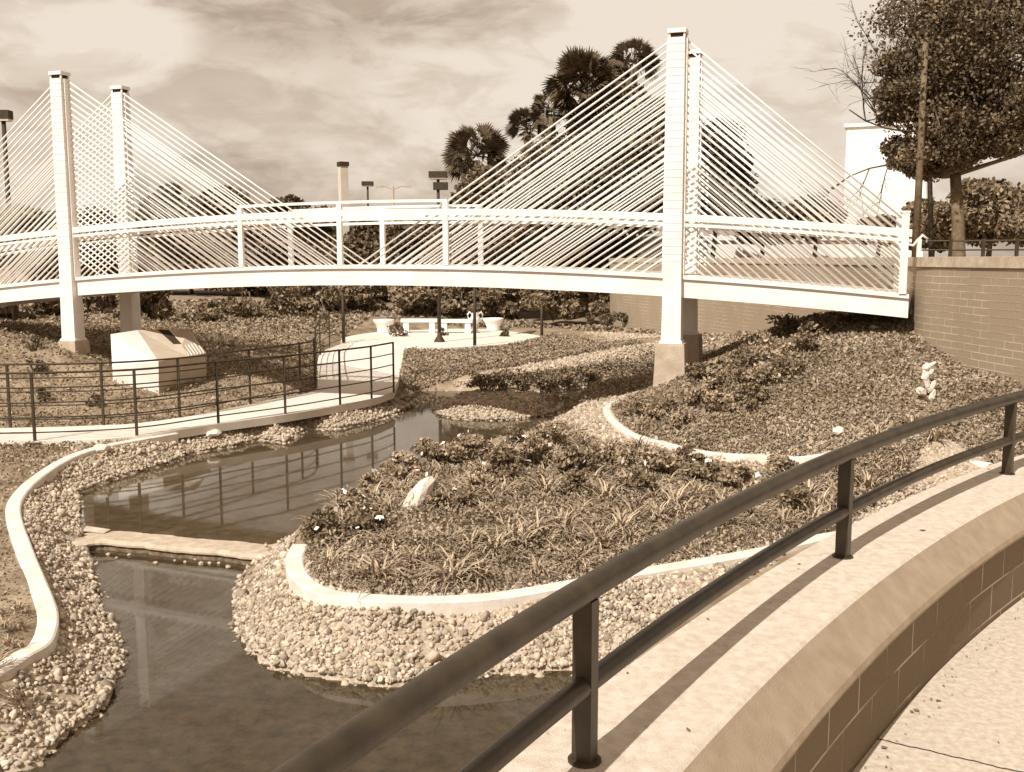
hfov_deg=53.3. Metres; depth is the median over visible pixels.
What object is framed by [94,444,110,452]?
boulder
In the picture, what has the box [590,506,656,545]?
strap leaf plant
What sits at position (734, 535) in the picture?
strap leaf plant
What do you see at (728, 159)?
leafy tree
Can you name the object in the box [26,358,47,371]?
tuft
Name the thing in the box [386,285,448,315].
dark shrub
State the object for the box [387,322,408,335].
round bush
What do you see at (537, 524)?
strap leaf plant
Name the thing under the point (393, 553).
strap leaf plant
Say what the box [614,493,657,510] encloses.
strap leaf plant
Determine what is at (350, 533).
strap leaf plant
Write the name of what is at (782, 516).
strap leaf plant
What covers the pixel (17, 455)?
ground cover
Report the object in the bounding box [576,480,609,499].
strap leaf plant
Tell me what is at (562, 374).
bank shrub
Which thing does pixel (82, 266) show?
bush
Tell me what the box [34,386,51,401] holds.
tuft
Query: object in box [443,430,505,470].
island shrub
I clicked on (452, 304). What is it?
dark shrub
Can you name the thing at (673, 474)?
strap leaf plant
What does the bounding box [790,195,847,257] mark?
leafy tree
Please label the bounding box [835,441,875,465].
strap leaf plant
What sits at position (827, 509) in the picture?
strap leaf plant
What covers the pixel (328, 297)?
dark shrub
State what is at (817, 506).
strap leaf plant
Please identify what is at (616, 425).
garden kerb
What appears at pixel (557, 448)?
strap leaf plant
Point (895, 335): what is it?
ground cover
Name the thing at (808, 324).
mound shrub
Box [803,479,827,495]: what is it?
strap leaf plant
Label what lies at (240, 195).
leafy tree
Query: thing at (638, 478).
island shrub
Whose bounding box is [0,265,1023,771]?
ground
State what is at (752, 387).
mound shrub
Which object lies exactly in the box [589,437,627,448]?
strap leaf plant
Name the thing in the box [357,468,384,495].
island shrub
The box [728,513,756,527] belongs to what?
strap leaf plant
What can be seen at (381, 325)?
flared planter
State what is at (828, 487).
strap leaf plant
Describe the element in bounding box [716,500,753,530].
strap leaf plant
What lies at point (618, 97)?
leafy tree
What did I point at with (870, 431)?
strap leaf plant
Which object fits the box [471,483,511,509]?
strap leaf plant
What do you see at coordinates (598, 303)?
dark shrub
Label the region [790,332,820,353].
mound shrub
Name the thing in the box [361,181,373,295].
lamp post
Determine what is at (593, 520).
strap leaf plant
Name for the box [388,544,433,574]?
strap leaf plant
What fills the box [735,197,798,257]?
leafy tree
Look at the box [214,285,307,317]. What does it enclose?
dark shrub
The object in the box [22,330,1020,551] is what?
gravel
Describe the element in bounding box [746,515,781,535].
strap leaf plant
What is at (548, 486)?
strap leaf plant
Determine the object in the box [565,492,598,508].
strap leaf plant
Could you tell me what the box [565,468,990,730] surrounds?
leaf litter
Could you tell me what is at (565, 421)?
strap leaf plant
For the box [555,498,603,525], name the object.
strap leaf plant
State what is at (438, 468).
strap leaf plant
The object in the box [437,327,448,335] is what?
round bush
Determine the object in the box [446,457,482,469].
strap leaf plant
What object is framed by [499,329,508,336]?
round bush
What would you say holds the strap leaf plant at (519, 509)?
on the ground at (332, 625)
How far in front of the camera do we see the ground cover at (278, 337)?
22.66 m
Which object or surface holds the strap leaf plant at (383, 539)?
on the ground at (332, 625)
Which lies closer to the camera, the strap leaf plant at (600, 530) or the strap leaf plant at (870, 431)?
the strap leaf plant at (600, 530)
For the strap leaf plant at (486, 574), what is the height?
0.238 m
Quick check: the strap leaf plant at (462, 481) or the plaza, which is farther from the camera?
the plaza
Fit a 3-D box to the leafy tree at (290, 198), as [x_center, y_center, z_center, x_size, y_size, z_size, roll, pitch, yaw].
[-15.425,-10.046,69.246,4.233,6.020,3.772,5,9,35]
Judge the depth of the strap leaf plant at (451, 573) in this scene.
8.90 m
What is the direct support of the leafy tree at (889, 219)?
on the upper terrace ground
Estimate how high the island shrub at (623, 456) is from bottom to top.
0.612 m
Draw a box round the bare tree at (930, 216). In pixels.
[775,0,934,256]
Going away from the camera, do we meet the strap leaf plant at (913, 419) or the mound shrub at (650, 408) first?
the strap leaf plant at (913, 419)
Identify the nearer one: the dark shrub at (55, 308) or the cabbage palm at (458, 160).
the dark shrub at (55, 308)
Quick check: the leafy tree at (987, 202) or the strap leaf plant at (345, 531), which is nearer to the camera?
the strap leaf plant at (345, 531)
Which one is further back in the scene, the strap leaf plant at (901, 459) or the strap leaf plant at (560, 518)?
the strap leaf plant at (901, 459)
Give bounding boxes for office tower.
[844,121,929,256]
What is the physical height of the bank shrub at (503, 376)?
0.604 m
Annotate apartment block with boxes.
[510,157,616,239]
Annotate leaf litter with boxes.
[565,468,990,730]
[865,601,1023,766]
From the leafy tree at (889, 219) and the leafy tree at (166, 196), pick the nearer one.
the leafy tree at (889, 219)
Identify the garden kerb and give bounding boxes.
[0,433,177,681]
[285,531,835,614]
[603,399,992,467]
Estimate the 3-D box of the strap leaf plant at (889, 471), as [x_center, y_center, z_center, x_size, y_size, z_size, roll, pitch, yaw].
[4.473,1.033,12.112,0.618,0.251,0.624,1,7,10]
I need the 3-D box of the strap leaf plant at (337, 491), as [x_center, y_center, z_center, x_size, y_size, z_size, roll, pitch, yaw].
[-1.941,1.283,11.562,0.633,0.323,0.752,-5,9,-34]
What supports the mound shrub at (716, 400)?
on the ground at (332, 625)
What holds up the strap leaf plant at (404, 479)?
on the ground at (332, 625)
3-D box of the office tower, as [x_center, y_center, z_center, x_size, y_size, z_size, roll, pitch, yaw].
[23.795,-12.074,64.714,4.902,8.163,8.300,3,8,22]
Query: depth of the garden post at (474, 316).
32.98 m
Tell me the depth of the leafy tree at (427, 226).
63.92 m
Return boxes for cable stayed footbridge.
[0,27,911,386]
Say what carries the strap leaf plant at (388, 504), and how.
on the ground at (332, 625)
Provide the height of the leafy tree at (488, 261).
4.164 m
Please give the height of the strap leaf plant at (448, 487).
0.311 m
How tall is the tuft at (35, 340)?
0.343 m
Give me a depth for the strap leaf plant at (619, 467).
12.82 m
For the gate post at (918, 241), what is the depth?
17.41 m
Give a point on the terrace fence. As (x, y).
(983, 249)
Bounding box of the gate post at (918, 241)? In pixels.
[909,234,928,256]
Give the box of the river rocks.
[0,505,885,771]
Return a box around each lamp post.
[0,110,17,322]
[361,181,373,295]
[428,171,447,341]
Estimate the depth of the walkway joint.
4.66 m
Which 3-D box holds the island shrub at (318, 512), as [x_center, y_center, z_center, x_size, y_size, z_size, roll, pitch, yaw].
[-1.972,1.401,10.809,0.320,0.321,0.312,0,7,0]
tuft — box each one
[21,335,41,349]
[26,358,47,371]
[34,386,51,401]
[85,393,104,406]
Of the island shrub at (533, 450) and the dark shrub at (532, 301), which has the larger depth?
the dark shrub at (532, 301)
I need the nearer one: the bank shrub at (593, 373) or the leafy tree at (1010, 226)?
the bank shrub at (593, 373)
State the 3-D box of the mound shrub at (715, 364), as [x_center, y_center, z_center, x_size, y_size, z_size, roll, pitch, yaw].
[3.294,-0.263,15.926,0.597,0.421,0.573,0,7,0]
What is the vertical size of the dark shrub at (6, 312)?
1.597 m
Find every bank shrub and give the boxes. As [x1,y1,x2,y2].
[464,370,499,390]
[486,368,513,390]
[512,368,538,390]
[527,368,557,389]
[554,365,577,386]
[574,364,601,382]
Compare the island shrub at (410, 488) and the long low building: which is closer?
the island shrub at (410, 488)
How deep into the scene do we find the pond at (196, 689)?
7.64 m
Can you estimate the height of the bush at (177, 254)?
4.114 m
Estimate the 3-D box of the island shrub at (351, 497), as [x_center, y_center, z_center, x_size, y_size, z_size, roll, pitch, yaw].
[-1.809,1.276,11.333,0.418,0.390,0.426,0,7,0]
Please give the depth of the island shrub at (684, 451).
13.62 m
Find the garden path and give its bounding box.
[0,343,404,446]
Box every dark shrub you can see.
[0,278,53,319]
[22,300,60,315]
[83,295,118,313]
[110,290,175,319]
[171,301,227,321]
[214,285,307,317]
[278,285,350,313]
[341,285,389,311]
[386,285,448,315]
[425,286,499,317]
[477,287,536,318]
[519,289,583,321]
[569,291,609,316]
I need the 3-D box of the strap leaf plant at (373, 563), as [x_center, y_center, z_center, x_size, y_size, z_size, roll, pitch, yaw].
[-1.178,1.603,8.913,0.692,0.353,0.823,-5,9,-37]
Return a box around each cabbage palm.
[440,121,510,264]
[503,107,549,265]
[529,90,569,240]
[541,45,621,298]
[608,36,662,257]
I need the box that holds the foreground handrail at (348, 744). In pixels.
[270,390,1023,771]
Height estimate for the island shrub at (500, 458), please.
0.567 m
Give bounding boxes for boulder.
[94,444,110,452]
[204,429,220,436]
[403,476,434,513]
[832,426,845,434]
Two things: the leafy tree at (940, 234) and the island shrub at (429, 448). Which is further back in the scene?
the leafy tree at (940, 234)
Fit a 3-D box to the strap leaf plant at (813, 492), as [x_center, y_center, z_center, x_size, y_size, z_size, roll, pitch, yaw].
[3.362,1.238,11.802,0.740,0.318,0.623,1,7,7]
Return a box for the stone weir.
[71,526,276,564]
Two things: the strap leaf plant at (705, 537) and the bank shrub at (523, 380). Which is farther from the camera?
the bank shrub at (523, 380)
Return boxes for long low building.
[543,236,894,257]
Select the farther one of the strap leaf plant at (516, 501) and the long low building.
the long low building
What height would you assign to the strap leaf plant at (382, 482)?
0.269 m
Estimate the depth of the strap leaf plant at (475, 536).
9.72 m
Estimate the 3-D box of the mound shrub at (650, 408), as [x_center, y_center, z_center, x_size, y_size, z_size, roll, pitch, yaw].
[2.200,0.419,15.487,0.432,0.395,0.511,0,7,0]
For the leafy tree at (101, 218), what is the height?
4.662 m
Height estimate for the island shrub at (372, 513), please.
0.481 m
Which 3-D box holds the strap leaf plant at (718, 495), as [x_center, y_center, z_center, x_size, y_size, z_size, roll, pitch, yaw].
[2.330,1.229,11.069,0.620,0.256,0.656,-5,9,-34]
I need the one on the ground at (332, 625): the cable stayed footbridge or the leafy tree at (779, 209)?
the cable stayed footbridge
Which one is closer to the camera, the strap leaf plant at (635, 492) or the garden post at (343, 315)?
the strap leaf plant at (635, 492)
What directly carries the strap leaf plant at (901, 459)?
on the ground at (332, 625)
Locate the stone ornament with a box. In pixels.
[916,361,936,399]
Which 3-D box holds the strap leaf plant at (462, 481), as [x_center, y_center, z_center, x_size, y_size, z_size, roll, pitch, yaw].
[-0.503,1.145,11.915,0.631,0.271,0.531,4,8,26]
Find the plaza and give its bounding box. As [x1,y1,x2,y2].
[341,329,538,349]
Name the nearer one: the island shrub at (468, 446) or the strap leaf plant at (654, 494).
the strap leaf plant at (654, 494)
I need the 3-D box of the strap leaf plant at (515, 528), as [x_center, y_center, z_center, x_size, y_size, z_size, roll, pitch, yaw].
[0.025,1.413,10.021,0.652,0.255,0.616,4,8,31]
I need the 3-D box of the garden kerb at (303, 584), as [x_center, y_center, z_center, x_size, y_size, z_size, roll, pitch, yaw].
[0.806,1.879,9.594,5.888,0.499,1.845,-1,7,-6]
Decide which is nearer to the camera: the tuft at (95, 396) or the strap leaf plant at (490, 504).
the strap leaf plant at (490, 504)
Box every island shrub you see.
[299,506,358,549]
[311,505,338,520]
[331,485,366,509]
[340,502,384,538]
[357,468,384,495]
[380,444,422,479]
[405,469,440,495]
[409,436,450,467]
[426,482,474,511]
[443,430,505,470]
[465,471,497,494]
[482,444,525,480]
[498,425,526,445]
[515,436,556,467]
[517,423,567,450]
[548,443,608,476]
[550,468,591,497]
[595,431,635,468]
[614,460,657,494]
[628,436,682,474]
[670,440,718,466]
[677,458,721,485]
[718,462,760,491]
[762,450,801,475]
[772,482,812,511]
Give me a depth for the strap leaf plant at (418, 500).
11.06 m
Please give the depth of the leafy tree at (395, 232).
52.60 m
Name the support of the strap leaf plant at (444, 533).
on the ground at (332, 625)
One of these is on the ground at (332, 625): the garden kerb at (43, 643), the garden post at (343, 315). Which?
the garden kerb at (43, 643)
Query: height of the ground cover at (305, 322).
1.281 m
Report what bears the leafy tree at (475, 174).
on the ground at (332, 625)
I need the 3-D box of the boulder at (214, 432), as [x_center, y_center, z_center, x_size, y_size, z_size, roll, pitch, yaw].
[-5.178,0.804,17.584,0.299,0.125,0.306,-7,10,-43]
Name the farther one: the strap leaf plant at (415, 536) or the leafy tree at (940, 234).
the leafy tree at (940, 234)
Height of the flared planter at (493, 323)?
0.475 m
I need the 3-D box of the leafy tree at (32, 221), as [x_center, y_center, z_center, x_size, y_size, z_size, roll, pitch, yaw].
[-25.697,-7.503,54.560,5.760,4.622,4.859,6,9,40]
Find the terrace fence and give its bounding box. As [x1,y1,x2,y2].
[916,238,1023,256]
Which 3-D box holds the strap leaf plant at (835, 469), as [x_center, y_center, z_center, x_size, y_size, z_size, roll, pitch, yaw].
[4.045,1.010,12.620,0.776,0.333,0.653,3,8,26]
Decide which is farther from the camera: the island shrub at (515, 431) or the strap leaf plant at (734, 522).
the island shrub at (515, 431)
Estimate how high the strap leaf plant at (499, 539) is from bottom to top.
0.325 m
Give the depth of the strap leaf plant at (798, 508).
11.03 m
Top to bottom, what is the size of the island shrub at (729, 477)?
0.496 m
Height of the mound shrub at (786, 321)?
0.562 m
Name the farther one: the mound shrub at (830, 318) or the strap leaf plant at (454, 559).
the mound shrub at (830, 318)
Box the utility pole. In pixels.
[911,29,934,256]
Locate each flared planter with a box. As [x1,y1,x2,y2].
[373,319,393,331]
[483,317,503,330]
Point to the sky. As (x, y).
(281, 92)
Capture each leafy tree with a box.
[0,204,80,280]
[78,204,150,242]
[135,182,191,234]
[176,185,263,224]
[264,194,316,245]
[294,230,412,296]
[307,204,355,245]
[349,221,412,236]
[379,220,460,292]
[399,204,441,234]
[434,239,542,288]
[440,163,541,305]
[500,129,624,306]
[534,226,646,297]
[563,72,665,253]
[585,102,714,256]
[701,118,761,257]
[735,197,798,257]
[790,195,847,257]
[855,214,895,256]
[900,197,948,252]
[921,176,1023,256]
[994,197,1023,245]
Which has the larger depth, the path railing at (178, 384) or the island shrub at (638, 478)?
the path railing at (178, 384)
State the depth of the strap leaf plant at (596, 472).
12.19 m
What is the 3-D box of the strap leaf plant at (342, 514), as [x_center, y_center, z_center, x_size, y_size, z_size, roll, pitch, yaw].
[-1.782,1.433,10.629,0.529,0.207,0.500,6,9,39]
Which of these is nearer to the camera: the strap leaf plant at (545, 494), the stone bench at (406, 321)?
the strap leaf plant at (545, 494)
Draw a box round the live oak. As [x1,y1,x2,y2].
[847,0,1023,256]
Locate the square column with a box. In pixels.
[337,161,348,234]
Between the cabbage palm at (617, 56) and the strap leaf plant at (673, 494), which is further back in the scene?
the cabbage palm at (617, 56)
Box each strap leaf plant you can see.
[0,610,33,629]
[0,633,26,648]
[0,645,19,666]
[0,664,17,680]
[2,598,31,615]
[300,542,354,579]
[310,488,366,506]
[313,534,362,558]
[320,502,358,514]
[324,554,381,584]
[333,509,344,528]
[333,517,361,545]
[334,551,413,601]
[342,526,372,544]
[348,480,399,505]
[358,472,393,488]
[360,541,405,563]
[361,527,412,554]
[365,490,397,506]
[370,475,412,502]
[373,493,409,516]
[378,567,432,594]
[386,471,422,486]
[388,528,435,551]
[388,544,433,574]
[399,481,449,510]
[404,543,495,595]
[412,541,446,562]
[412,554,459,581]
[415,488,470,515]
[416,473,453,486]
[421,461,445,471]
[428,459,463,477]
[429,522,474,550]
[434,479,468,491]
[434,549,484,572]
[436,543,468,558]
[442,526,501,551]
[443,488,501,512]
[445,478,503,499]
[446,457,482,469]
[452,456,491,476]
[452,470,496,486]
[453,559,513,592]
[459,524,531,561]
[463,499,503,516]
[468,552,502,572]
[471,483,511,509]
[476,505,516,525]
[477,475,534,496]
[479,514,523,532]
[479,515,541,541]
[488,518,557,551]
[490,546,530,565]
[492,435,521,444]
[500,503,541,519]
[503,487,536,503]
[504,430,531,443]
[508,495,537,511]
[513,507,563,538]
[517,551,563,581]
[518,471,567,500]
[526,529,563,550]
[527,499,557,516]
[530,461,557,474]
[532,486,560,499]
[533,509,599,533]
[537,538,583,567]
[540,415,574,425]
[541,465,589,480]
[543,507,562,521]
[549,443,575,453]
[552,545,608,574]
[555,481,590,500]
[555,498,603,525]
[555,523,588,543]
[555,537,603,563]
[560,420,588,429]
[564,426,588,436]
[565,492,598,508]
[567,519,625,555]
[568,433,595,445]
[574,477,631,506]
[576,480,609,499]
[576,513,613,533]
[583,524,613,541]
[587,465,610,481]
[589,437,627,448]
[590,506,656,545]
[599,506,645,529]
[604,541,635,555]
[605,468,650,486]
[606,472,652,496]
[607,463,633,473]
[608,519,654,551]
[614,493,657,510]
[615,497,659,520]
[618,433,661,447]
[621,487,647,498]
[627,483,683,505]
[634,522,661,540]
[636,497,677,523]
[646,479,703,519]
[653,519,675,532]
[658,469,678,478]
[660,496,702,517]
[674,478,717,498]
[693,528,719,546]
[700,484,735,503]
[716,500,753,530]
[717,526,752,542]
[723,482,768,502]
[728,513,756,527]
[741,503,771,521]
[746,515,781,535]
[754,505,808,529]
[765,466,807,484]
[767,494,816,518]
[794,498,835,525]
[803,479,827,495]
[803,499,826,513]
[804,486,836,508]
[805,481,831,494]
[815,503,855,517]
[818,481,836,495]
[818,499,856,517]
[819,465,861,478]
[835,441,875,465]
[835,468,891,494]
[850,416,891,437]
[859,452,894,469]
[867,462,907,481]
[875,443,919,460]
[882,451,923,471]
[894,410,932,425]
[919,426,952,444]
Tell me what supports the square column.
on the ground at (332, 625)
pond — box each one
[18,550,571,771]
[79,387,586,544]
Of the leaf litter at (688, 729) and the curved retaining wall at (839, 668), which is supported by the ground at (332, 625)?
the curved retaining wall at (839, 668)
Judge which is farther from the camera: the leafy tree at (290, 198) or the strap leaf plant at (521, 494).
the leafy tree at (290, 198)
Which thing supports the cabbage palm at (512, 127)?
on the ground at (332, 625)
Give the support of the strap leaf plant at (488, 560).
on the ground at (332, 625)
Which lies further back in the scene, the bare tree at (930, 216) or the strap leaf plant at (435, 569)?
the bare tree at (930, 216)
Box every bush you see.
[4,219,118,280]
[137,222,218,293]
[201,225,302,295]
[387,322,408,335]
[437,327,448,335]
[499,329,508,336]
[585,312,597,326]
[599,311,617,327]
[613,312,627,325]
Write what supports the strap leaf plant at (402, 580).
on the ground at (332, 625)
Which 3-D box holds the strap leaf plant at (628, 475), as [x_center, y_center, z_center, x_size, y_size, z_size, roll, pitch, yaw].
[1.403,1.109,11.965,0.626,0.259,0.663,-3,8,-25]
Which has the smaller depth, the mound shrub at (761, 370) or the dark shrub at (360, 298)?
the mound shrub at (761, 370)
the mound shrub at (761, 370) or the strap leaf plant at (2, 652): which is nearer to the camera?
the strap leaf plant at (2, 652)
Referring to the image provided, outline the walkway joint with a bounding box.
[877,738,1022,771]
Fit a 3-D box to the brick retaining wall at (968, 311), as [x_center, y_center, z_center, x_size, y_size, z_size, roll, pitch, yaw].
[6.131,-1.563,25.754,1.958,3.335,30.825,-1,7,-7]
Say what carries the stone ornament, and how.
on the ground at (332, 625)
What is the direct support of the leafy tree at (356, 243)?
on the ground at (332, 625)
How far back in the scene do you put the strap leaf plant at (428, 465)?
13.05 m
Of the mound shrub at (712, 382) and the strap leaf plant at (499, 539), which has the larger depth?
the mound shrub at (712, 382)
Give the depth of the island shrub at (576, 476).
11.38 m
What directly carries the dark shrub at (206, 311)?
on the ground at (332, 625)
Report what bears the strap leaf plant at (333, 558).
on the ground at (332, 625)
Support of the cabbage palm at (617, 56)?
on the upper terrace ground
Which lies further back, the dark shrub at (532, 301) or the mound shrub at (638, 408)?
the dark shrub at (532, 301)
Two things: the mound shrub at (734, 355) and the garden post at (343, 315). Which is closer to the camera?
the mound shrub at (734, 355)
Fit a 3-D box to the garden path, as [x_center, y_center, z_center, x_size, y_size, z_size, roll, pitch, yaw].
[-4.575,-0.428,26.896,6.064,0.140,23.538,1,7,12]
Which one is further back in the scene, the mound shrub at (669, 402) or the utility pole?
the utility pole
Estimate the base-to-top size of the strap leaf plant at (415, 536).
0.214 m
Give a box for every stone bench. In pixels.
[401,318,437,332]
[441,319,471,332]
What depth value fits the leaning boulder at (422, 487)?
11.05 m
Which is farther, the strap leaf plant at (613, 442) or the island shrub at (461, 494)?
the strap leaf plant at (613, 442)
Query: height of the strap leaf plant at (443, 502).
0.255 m
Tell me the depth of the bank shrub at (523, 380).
22.89 m
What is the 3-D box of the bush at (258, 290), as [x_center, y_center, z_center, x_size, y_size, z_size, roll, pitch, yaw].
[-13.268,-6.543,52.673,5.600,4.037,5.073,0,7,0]
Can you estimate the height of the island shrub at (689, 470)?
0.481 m
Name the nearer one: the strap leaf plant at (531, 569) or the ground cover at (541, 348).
the strap leaf plant at (531, 569)
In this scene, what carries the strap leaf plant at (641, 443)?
on the ground at (332, 625)
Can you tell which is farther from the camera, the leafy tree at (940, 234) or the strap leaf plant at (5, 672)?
the leafy tree at (940, 234)
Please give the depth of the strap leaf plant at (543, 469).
12.52 m
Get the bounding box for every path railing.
[0,311,344,427]
[0,342,394,447]
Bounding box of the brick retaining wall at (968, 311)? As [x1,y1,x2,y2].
[609,256,1023,387]
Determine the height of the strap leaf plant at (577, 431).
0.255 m
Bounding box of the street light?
[376,186,410,221]
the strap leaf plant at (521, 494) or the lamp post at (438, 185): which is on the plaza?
the lamp post at (438, 185)
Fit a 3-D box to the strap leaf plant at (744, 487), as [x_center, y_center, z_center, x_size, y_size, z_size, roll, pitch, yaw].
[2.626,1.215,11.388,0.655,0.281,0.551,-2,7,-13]
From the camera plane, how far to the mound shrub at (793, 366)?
14.93 m
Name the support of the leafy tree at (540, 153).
on the ground at (332, 625)
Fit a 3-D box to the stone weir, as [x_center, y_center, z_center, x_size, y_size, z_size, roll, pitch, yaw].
[-3.862,1.951,11.597,3.080,0.460,0.830,2,7,16]
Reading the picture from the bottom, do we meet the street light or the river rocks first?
the river rocks
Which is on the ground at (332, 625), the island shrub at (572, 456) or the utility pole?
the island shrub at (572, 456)
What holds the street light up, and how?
on the ground at (332, 625)
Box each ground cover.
[0,313,435,427]
[0,435,197,655]
[19,298,747,352]
[299,407,949,595]
[401,332,629,389]
[485,350,654,387]
[539,338,715,412]
[611,310,1023,463]
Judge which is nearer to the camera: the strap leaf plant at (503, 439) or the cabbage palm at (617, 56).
the strap leaf plant at (503, 439)
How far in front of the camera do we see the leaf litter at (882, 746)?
5.12 m
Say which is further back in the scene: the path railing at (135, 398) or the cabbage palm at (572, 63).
the cabbage palm at (572, 63)
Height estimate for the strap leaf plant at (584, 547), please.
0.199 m
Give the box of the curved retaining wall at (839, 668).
[499,454,1023,771]
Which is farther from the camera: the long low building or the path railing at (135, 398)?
the long low building
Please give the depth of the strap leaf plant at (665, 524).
10.27 m
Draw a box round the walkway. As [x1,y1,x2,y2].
[852,598,1023,771]
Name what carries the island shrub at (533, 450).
on the ground at (332, 625)
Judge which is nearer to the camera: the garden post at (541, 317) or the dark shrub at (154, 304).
the dark shrub at (154, 304)
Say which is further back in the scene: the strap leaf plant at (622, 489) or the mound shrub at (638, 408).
the mound shrub at (638, 408)
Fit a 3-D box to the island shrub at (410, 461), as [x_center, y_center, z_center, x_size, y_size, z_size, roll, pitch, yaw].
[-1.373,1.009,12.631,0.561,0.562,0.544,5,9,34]
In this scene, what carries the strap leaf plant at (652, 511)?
on the ground at (332, 625)
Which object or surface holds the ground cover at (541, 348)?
on the ground at (332, 625)
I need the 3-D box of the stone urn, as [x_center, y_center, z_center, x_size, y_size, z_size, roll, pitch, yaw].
[-1.401,-2.447,38.859,0.541,0.809,0.399,5,9,35]
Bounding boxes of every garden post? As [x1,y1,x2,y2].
[341,288,344,342]
[473,287,475,345]
[540,297,543,335]
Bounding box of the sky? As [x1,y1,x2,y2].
[0,0,1023,258]
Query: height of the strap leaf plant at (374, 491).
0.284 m
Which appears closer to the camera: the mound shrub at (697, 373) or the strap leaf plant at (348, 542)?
the strap leaf plant at (348, 542)
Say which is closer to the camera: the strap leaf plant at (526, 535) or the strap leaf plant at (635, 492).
the strap leaf plant at (526, 535)
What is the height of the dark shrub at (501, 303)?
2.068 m
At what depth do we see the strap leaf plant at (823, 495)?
11.51 m
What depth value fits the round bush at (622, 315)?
35.97 m
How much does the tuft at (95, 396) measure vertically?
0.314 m
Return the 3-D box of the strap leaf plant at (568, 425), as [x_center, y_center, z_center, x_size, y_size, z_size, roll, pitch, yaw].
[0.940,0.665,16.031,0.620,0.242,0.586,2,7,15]
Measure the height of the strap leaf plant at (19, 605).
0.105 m
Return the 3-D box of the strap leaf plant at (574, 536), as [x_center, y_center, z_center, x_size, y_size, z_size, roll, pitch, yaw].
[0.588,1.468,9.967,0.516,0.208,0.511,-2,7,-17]
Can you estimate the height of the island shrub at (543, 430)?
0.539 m
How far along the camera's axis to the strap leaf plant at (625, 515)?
10.50 m
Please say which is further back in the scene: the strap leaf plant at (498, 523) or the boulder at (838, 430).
the boulder at (838, 430)
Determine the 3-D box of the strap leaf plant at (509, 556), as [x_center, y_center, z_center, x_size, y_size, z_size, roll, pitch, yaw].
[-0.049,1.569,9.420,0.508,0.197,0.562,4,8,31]
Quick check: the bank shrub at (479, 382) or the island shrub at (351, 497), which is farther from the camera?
the bank shrub at (479, 382)
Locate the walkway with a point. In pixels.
(976, 713)
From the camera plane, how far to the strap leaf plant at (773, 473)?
12.68 m
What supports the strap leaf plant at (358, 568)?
on the ground at (332, 625)
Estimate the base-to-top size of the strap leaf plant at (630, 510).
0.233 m
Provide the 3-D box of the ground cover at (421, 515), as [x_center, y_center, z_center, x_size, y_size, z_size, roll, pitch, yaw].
[0.731,0.912,11.900,6.489,1.042,7.736,5,9,37]
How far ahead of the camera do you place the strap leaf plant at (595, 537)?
9.88 m
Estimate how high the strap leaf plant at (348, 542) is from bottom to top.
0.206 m
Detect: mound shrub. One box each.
[621,400,647,414]
[643,402,669,422]
[656,396,680,410]
[669,410,694,429]
[678,385,709,405]
[684,361,715,383]
[696,376,724,392]
[702,390,739,412]
[704,357,740,375]
[715,365,758,390]
[725,344,760,368]
[732,328,777,349]
[733,381,772,410]
[740,361,782,384]
[755,338,795,361]
[765,313,799,339]
[769,352,805,380]
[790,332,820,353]
[797,315,829,337]
[808,311,847,328]
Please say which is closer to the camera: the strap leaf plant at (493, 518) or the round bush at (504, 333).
the strap leaf plant at (493, 518)
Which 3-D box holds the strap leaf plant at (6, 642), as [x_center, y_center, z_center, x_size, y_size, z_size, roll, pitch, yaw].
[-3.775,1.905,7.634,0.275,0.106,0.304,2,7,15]
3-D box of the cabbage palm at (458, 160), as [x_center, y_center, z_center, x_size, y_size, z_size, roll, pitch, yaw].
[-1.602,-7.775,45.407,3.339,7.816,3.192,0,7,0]
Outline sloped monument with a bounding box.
[111,328,206,392]
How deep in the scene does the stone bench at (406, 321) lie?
38.70 m
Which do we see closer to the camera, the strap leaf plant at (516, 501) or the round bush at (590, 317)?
the strap leaf plant at (516, 501)
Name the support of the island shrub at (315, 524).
on the ground at (332, 625)
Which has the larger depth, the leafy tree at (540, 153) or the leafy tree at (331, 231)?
the leafy tree at (331, 231)
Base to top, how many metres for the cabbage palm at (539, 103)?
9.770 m
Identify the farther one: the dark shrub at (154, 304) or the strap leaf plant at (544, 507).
the dark shrub at (154, 304)
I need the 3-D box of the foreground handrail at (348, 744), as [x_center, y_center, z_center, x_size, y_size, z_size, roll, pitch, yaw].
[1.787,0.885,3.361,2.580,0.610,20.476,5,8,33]
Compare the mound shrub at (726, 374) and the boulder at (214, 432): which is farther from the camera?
the boulder at (214, 432)
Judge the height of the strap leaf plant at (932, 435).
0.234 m
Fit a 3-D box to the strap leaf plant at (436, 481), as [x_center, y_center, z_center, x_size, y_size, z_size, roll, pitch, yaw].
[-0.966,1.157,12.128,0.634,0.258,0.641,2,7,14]
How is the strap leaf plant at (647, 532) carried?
on the ground at (332, 625)
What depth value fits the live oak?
22.78 m
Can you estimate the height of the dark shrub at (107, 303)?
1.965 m
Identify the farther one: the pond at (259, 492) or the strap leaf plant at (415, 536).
the pond at (259, 492)
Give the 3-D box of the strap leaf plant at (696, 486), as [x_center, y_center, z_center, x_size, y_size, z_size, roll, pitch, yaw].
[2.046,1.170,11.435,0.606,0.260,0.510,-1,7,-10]
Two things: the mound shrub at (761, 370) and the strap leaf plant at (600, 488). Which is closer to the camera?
the strap leaf plant at (600, 488)
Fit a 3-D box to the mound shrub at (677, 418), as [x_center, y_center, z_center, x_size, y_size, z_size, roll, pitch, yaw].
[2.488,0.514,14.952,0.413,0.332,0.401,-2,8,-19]
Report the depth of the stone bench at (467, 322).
38.38 m
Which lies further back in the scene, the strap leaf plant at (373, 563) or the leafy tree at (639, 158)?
the leafy tree at (639, 158)

